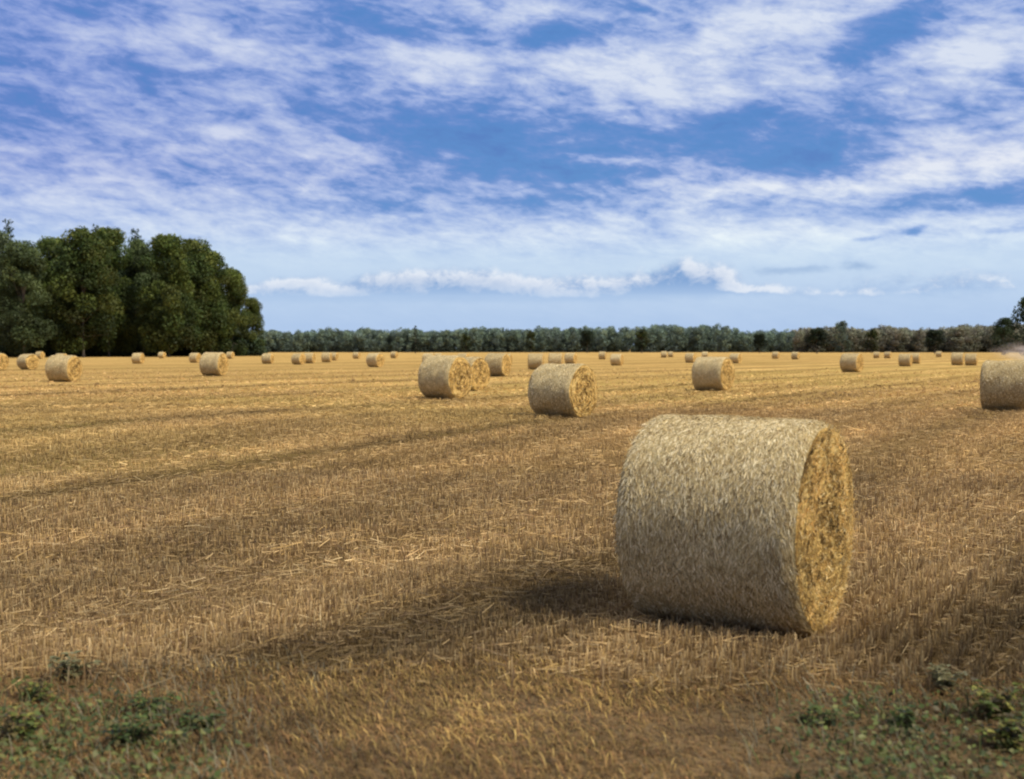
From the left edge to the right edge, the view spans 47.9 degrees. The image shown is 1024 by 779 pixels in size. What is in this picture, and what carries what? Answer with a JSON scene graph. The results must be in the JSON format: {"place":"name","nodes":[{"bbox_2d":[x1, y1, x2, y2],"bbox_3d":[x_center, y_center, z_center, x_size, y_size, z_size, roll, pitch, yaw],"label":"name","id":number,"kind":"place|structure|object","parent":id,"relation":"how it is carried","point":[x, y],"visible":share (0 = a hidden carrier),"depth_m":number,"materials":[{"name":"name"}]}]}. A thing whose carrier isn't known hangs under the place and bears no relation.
{"place":"outdoors","nodes":[
{"label":"outdoors","id":0,"kind":"place"},
{"bbox_2d":[0,350,1023,700],"bbox_3d":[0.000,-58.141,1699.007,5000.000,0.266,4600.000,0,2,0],"label":"field","id":1,"kind":"structure","parent":0,"point":[654,362],"depth_m":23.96,"materials":[{"name":"yellow plant"}]},
{"bbox_2d":[0,353,8,369],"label":"straw bale","id":2,"kind":"object","parent":1,"relation":"on","point":[4,362],"visible":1,"depth_m":83.44},
{"bbox_2d":[0,230,19,348],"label":"broadleaf tree","id":3,"kind":"object","parent":1,"relation":"on","point":[7,239],"visible":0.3,"depth_m":246.22,"materials":[{"name":"green plant"}]},
{"bbox_2d":[0,218,30,356],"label":"conifer tree","id":4,"kind":"object","parent":1,"relation":"on","point":[8,230],"visible":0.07,"depth_m":260.48,"materials":[{"name":"green plant"}]},
{"bbox_2d":[17,354,39,369],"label":"straw bale","id":5,"kind":"object","parent":1,"relation":"on","point":[28,361],"visible":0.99,"depth_m":87.35},
{"bbox_2d":[0,240,57,354],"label":"broadleaf tree","id":6,"kind":"object","parent":1,"relation":"on","point":[21,262],"visible":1,"depth_m":227.79,"materials":[{"name":"green plant"}]},
{"bbox_2d":[35,351,44,358],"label":"straw bale","id":7,"kind":"object","parent":1,"relation":"on","point":[40,355],"visible":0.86,"depth_m":205.91},
{"bbox_2d":[21,236,87,354],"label":"broadleaf tree","id":8,"kind":"object","parent":1,"relation":"on","point":[46,245],"visible":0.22,"depth_m":250.15,"materials":[{"name":"green plant"}]},
{"bbox_2d":[45,355,82,381],"bbox_3d":[-20.680,-0.958,53.191,1.274,1.286,1.392,0,2,12],"label":"straw bale","id":9,"kind":"object","parent":1,"relation":"on","point":[63,368],"visible":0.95,"depth_m":52.69},
{"bbox_2d":[43,226,121,356],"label":"broadleaf tree","id":10,"kind":"object","parent":1,"relation":"on","point":[83,252],"visible":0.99,"depth_m":237.56,"materials":[{"name":"green plant"}]},
{"bbox_2d":[73,226,140,356],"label":"broadleaf tree","id":11,"kind":"object","parent":1,"relation":"on","point":[114,238],"visible":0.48,"depth_m":253.92,"materials":[{"name":"green plant"}]},
{"bbox_2d":[2,262,247,355],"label":"forest interior","id":12,"kind":"object","parent":1,"relation":"on","point":[184,351],"visible":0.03,"depth_m":275.41,"materials":[{"name":"black plant"}]},
{"bbox_2d":[0,337,267,356],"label":"undergrowth","id":13,"kind":"object","parent":1,"relation":"on","point":[92,353],"visible":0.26,"depth_m":267.00,"materials":[{"name":"green plant"}]},
{"bbox_2d":[131,353,144,363],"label":"straw bale","id":14,"kind":"object","parent":1,"relation":"on","point":[137,358],"visible":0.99,"depth_m":134.48},
{"bbox_2d":[125,228,153,322],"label":"conifer tree","id":15,"kind":"object","parent":1,"relation":"on","point":[137,234],"visible":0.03,"depth_m":270.81,"materials":[{"name":"green plant"}]},
{"bbox_2d":[113,238,166,353],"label":"broadleaf tree","id":16,"kind":"object","parent":1,"relation":"on","point":[134,268],"visible":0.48,"depth_m":262.91,"materials":[{"name":"green plant"}]},
{"bbox_2d":[158,352,165,357],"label":"straw bale","id":17,"kind":"object","parent":1,"relation":"on","point":[161,354],"visible":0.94,"depth_m":218.80},
{"bbox_2d":[133,233,204,356],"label":"broadleaf tree","id":18,"kind":"object","parent":1,"relation":"on","point":[169,262],"visible":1,"depth_m":249.04,"materials":[{"name":"green plant"}]},
{"bbox_2d":[158,237,226,352],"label":"broadleaf tree","id":19,"kind":"object","parent":1,"relation":"on","point":[197,249],"visible":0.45,"depth_m":267.84,"materials":[{"name":"green plant"}]},
{"bbox_2d":[189,353,200,362],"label":"straw bale","id":20,"kind":"object","parent":1,"relation":"on","point":[194,357],"visible":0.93,"depth_m":145.70},
{"bbox_2d":[199,352,228,375],"bbox_3d":[-16.804,-1.425,64.994,1.290,1.387,1.407,1,2,14],"label":"straw bale","id":21,"kind":"object","parent":1,"relation":"on","point":[213,363],"visible":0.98,"depth_m":64.49},
{"bbox_2d":[189,250,242,353],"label":"broadleaf tree","id":22,"kind":"object","parent":1,"relation":"on","point":[216,259],"visible":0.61,"depth_m":270.23,"materials":[{"name":"green plant"}]},
{"bbox_2d":[226,352,234,358],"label":"straw bale","id":23,"kind":"object","parent":1,"relation":"on","point":[230,355],"visible":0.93,"depth_m":205.93},
{"bbox_2d":[216,267,249,355],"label":"broadleaf tree","id":24,"kind":"object","parent":1,"relation":"on","point":[236,293],"visible":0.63,"depth_m":278.12,"materials":[{"name":"green plant"}]},
{"bbox_2d":[239,297,264,355],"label":"broadleaf tree","id":25,"kind":"object","parent":1,"relation":"on","point":[252,308],"visible":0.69,"depth_m":288.45,"materials":[{"name":"green plant"}]},
{"bbox_2d":[261,353,273,363],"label":"straw bale","id":26,"kind":"object","parent":1,"relation":"on","point":[267,358],"visible":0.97,"depth_m":134.44},
{"bbox_2d":[291,353,305,364],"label":"straw bale","id":27,"kind":"object","parent":1,"relation":"on","point":[298,358],"visible":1,"depth_m":124.89},
{"bbox_2d":[304,353,315,362],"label":"straw bale","id":28,"kind":"object","parent":1,"relation":"on","point":[310,357],"visible":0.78,"depth_m":139.82},
{"bbox_2d":[321,352,331,361],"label":"straw bale","id":29,"kind":"object","parent":1,"relation":"on","point":[326,356],"visible":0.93,"depth_m":151.99},
{"bbox_2d":[331,352,338,359],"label":"straw bale","id":30,"kind":"object","parent":1,"relation":"on","point":[335,355],"visible":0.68,"depth_m":174.93},
{"bbox_2d":[353,352,360,358],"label":"straw bale","id":31,"kind":"object","parent":1,"relation":"on","point":[356,355],"visible":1,"depth_m":205.90},
{"bbox_2d":[366,353,384,366],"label":"straw bale","id":32,"kind":"object","parent":1,"relation":"on","point":[375,359],"visible":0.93,"depth_m":102.76},
{"bbox_2d":[390,351,397,357],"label":"straw bale","id":33,"kind":"object","parent":1,"relation":"on","point":[394,354],"visible":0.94,"depth_m":218.79},
{"bbox_2d":[409,325,421,353],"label":"conifer tree","id":34,"kind":"object","parent":1,"relation":"on","point":[415,345],"visible":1,"depth_m":439.20,"materials":[{"name":"green plant"}]},
{"bbox_2d":[422,353,434,361],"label":"straw bale","id":35,"kind":"object","parent":1,"relation":"on","point":[425,355],"visible":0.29,"depth_m":120.56},
{"bbox_2d":[417,355,472,398],"bbox_3d":[-2.025,-0.370,35.114,1.297,1.374,1.414,1,2,32],"label":"straw bale","id":36,"kind":"object","parent":1,"relation":"on","point":[444,376],"visible":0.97,"depth_m":34.66},
{"bbox_2d":[458,353,469,356],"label":"straw bale","id":37,"kind":"object","parent":1,"relation":"on","point":[464,354],"visible":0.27,"depth_m":134.60},
{"bbox_2d":[459,333,470,351],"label":"broadleaf tree","id":38,"kind":"object","parent":1,"relation":"on","point":[466,339],"visible":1,"depth_m":518.70,"materials":[{"name":"green plant"}]},
{"bbox_2d":[464,357,489,390],"bbox_3d":[-1.580,-0.561,41.791,1.215,1.279,1.326,1,2,36],"label":"straw bale","id":39,"kind":"object","parent":1,"relation":"on","point":[480,369],"visible":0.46,"depth_m":41.43},
{"bbox_2d":[485,353,510,375],"bbox_3d":[-0.804,-1.366,63.819,1.261,1.335,1.366,1,2,24],"label":"straw bale","id":40,"kind":"object","parent":1,"relation":"on","point":[499,364],"visible":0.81,"depth_m":63.31},
{"bbox_2d":[0,645,1023,778],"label":"verge","id":41,"kind":"structure","parent":1,"relation":"on","point":[713,758],"depth_m":5.10,"materials":[{"name":"plant"}]},
{"bbox_2d":[0,706,48,742],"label":"weed","id":42,"kind":"object","parent":41,"relation":"on","point":[21,730],"visible":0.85,"depth_m":5.05,"materials":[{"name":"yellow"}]},
{"bbox_2d":[12,675,55,705],"bbox_3d":[-2.325,1.478,5.605,0.194,0.138,0.206,-1,2,-26],"label":"weed","id":43,"kind":"object","parent":41,"relation":"on","point":[37,695],"visible":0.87,"depth_m":5.61,"materials":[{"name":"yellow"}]},
{"bbox_2d":[47,650,102,681],"bbox_3d":[-2.277,1.448,6.010,0.279,0.155,0.148,-1,2,-25],"label":"weed","id":44,"kind":"object","parent":41,"relation":"on","point":[66,663],"visible":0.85,"depth_m":5.99,"materials":[{"name":"green plant"}]},
{"bbox_2d":[96,712,160,750],"bbox_3d":[-1.642,1.482,5.006,0.231,0.169,0.264,1,2,31],"label":"weed","id":45,"kind":"object","parent":41,"relation":"on","point":[133,734],"visible":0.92,"depth_m":4.98,"materials":[{"name":"green plant"}]},
{"bbox_2d":[128,691,175,717],"bbox_3d":[-1.700,1.494,5.404,0.219,0.118,0.273,0,2,0],"label":"weed","id":46,"kind":"object","parent":41,"relation":"on","point":[154,704],"visible":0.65,"depth_m":5.40,"materials":[{"name":"green plant"}]},
{"bbox_2d":[171,702,227,732],"bbox_3d":[-1.413,1.494,5.215,0.234,0.120,0.160,0,2,12],"label":"weed","id":47,"kind":"object","parent":41,"relation":"on","point":[200,718],"visible":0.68,"depth_m":5.21,"materials":[{"name":"green plant"}]},
{"bbox_2d":[788,702,846,726],"bbox_3d":[1.407,1.498,5.259,0.250,0.116,0.170,-1,2,-26],"label":"weed","id":48,"kind":"object","parent":41,"relation":"on","point":[815,708],"visible":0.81,"depth_m":5.26,"materials":[{"name":"green plant"}]},
{"bbox_2d":[886,704,923,735],"bbox_3d":[1.748,1.491,5.151,0.140,0.146,0.246,0,2,0],"label":"weed","id":49,"kind":"object","parent":41,"relation":"on","point":[909,717],"visible":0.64,"depth_m":5.14,"materials":[{"name":"green plant"}]},
{"bbox_2d":[928,663,967,693],"bbox_3d":[2.194,1.454,5.840,0.205,0.156,0.302,0,2,0],"label":"weed","id":50,"kind":"object","parent":41,"relation":"on","point":[944,676],"visible":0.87,"depth_m":5.79,"materials":[{"name":"green plant"}]},
{"bbox_2d":[965,677,1023,721],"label":"weed","id":51,"kind":"object","parent":41,"relation":"on","point":[990,703],"visible":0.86,"depth_m":5.32,"materials":[{"name":"green plant"}]},
{"bbox_2d":[972,713,1023,753],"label":"weed","id":52,"kind":"object","parent":41,"relation":"on","point":[1003,735],"visible":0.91,"depth_m":4.91,"materials":[{"name":"green plant"}]},
{"bbox_2d":[249,323,794,351],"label":"pine wood","id":53,"kind":"object","parent":1,"relation":"on","point":[676,338],"visible":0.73,"depth_m":597.60,"materials":[{"name":"green plant"}]},
{"bbox_2d":[525,331,535,352],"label":"broadleaf tree","id":54,"kind":"object","parent":1,"relation":"on","point":[531,335],"visible":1,"depth_m":518.72,"materials":[{"name":"green plant"}]},
{"bbox_2d":[528,353,543,369],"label":"straw bale","id":55,"kind":"object","parent":1,"relation":"on","point":[535,360],"visible":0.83,"depth_m":87.15},
{"bbox_2d":[548,353,562,363],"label":"straw bale","id":56,"kind":"object","parent":1,"relation":"on","point":[557,358],"visible":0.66,"depth_m":94.25},
{"bbox_2d":[527,363,597,417],"bbox_3d":[1.123,0.037,25.447,1.229,1.241,1.341,1,2,34],"label":"straw bale","id":57,"kind":"object","parent":1,"relation":"on","point":[555,389],"visible":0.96,"depth_m":25.02},
{"bbox_2d":[564,353,576,363],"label":"straw bale","id":58,"kind":"object","parent":1,"relation":"on","point":[570,358],"visible":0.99,"depth_m":134.47},
{"bbox_2d":[578,330,594,348],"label":"broadleaf tree","id":59,"kind":"object","parent":1,"relation":"on","point":[586,339],"visible":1,"depth_m":479.01,"materials":[{"name":"green plant"}]},
{"bbox_2d":[598,352,605,358],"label":"straw bale","id":60,"kind":"object","parent":1,"relation":"on","point":[602,355],"visible":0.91,"depth_m":194.36},
{"bbox_2d":[610,354,623,365],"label":"straw bale","id":61,"kind":"object","parent":1,"relation":"on","point":[616,359],"visible":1,"depth_m":116.51},
{"bbox_2d":[634,329,650,352],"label":"broadleaf tree","id":62,"kind":"object","parent":1,"relation":"on","point":[641,334],"visible":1,"depth_m":468.96,"materials":[{"name":"green plant"}]},
{"bbox_2d":[661,351,666,357],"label":"straw bale","id":63,"kind":"object","parent":1,"relation":"on","point":[663,354],"visible":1,"depth_m":233.33},
{"bbox_2d":[685,353,695,362],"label":"straw bale","id":64,"kind":"object","parent":1,"relation":"on","point":[690,357],"visible":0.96,"depth_m":145.74},
{"bbox_2d":[702,352,707,356],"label":"straw bale","id":65,"kind":"object","parent":1,"relation":"on","point":[704,354],"visible":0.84,"depth_m":218.68},
{"bbox_2d":[692,356,734,390],"bbox_3d":[7.311,-0.550,41.803,1.291,1.296,1.396,1,2,34],"label":"straw bale","id":66,"kind":"object","parent":1,"relation":"on","point":[714,373],"visible":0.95,"depth_m":41.33},
{"bbox_2d":[729,353,741,362],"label":"straw bale","id":67,"kind":"object","parent":1,"relation":"on","point":[735,357],"visible":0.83,"depth_m":139.89},
{"bbox_2d":[612,414,859,637],"bbox_3d":[1.444,0.843,7.330,1.290,1.371,1.365,1,2,31],"label":"straw bale","id":68,"kind":"object","parent":1,"relation":"on","point":[734,520],"visible":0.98,"depth_m":6.84},
{"bbox_2d":[751,333,768,352],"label":"broadleaf tree","id":69,"kind":"object","parent":1,"relation":"on","point":[757,340],"visible":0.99,"depth_m":448.42,"materials":[{"name":"green plant"}]},
{"bbox_2d":[772,352,779,358],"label":"straw bale","id":70,"kind":"object","parent":1,"relation":"on","point":[775,355],"visible":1,"depth_m":205.90},
{"bbox_2d":[791,352,799,358],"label":"straw bale","id":71,"kind":"object","parent":1,"relation":"on","point":[795,355],"visible":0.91,"depth_m":194.51},
{"bbox_2d":[804,327,830,353],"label":"broadleaf tree","id":72,"kind":"object","parent":1,"relation":"on","point":[816,338],"visible":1,"depth_m":417.60,"materials":[{"name":"green plant"}]},
{"bbox_2d":[830,320,852,352],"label":"broadleaf tree","id":73,"kind":"object","parent":1,"relation":"on","point":[841,327],"visible":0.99,"depth_m":543.20,"materials":[{"name":"green plant"}]},
{"bbox_2d":[840,353,863,371],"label":"straw bale","id":74,"kind":"object","parent":1,"relation":"on","point":[851,362],"visible":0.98,"depth_m":75.86},
{"bbox_2d":[863,329,878,352],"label":"broadleaf tree","id":75,"kind":"object","parent":1,"relation":"on","point":[871,333],"visible":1,"depth_m":449.07,"materials":[{"name":"green plant"}]},
{"bbox_2d":[873,352,879,357],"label":"straw bale","id":76,"kind":"object","parent":1,"relation":"on","point":[876,354],"visible":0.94,"depth_m":218.79},
{"bbox_2d":[884,352,890,357],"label":"straw bale","id":77,"kind":"object","parent":1,"relation":"on","point":[887,354],"visible":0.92,"depth_m":218.79},
{"bbox_2d":[898,354,912,365],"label":"straw bale","id":78,"kind":"object","parent":1,"relation":"on","point":[905,359],"visible":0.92,"depth_m":109.21},
{"bbox_2d":[790,322,1023,352],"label":"mixed wood","id":79,"kind":"object","parent":1,"relation":"on","point":[966,338],"visible":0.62,"depth_m":576.69,"materials":[{"name":"green plant"}]},
{"bbox_2d":[910,353,920,363],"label":"straw bale","id":80,"kind":"object","parent":1,"relation":"on","point":[916,357],"visible":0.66,"depth_m":134.40},
{"bbox_2d":[922,329,946,353],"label":"broadleaf tree","id":81,"kind":"object","parent":1,"relation":"on","point":[933,337],"visible":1,"depth_m":408.88,"materials":[{"name":"green plant"}]},
{"bbox_2d":[936,351,941,356],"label":"straw bale","id":82,"kind":"object","parent":1,"relation":"on","point":[938,353],"visible":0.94,"depth_m":250.09},
{"bbox_2d":[951,352,963,364],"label":"straw bale","id":83,"kind":"object","parent":1,"relation":"on","point":[957,358],"visible":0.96,"depth_m":120.52},
{"bbox_2d":[965,353,977,365],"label":"straw bale","id":84,"kind":"object","parent":1,"relation":"on","point":[971,359],"visible":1,"depth_m":116.48},
{"bbox_2d":[979,360,1023,410],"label":"straw bale","id":85,"kind":"object","parent":1,"relation":"on","point":[1001,385],"visible":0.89,"depth_m":27.88},
{"bbox_2d":[990,317,1015,354],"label":"broadleaf tree","id":86,"kind":"object","parent":1,"relation":"on","point":[1001,329],"visible":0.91,"depth_m":328.99,"materials":[{"name":"green plant"}]},
{"bbox_2d":[1007,297,1023,354],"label":"broadleaf tree","id":87,"kind":"object","parent":1,"relation":"on","point":[1020,314],"visible":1,"depth_m":215.08,"materials":[{"name":"green plant"}]},
{"bbox_2d":[0,0,1023,333],"label":"sky","id":88,"kind":"structure","parent":0,"point":[436,165],"materials":[{"name":"blue"}]}
]}

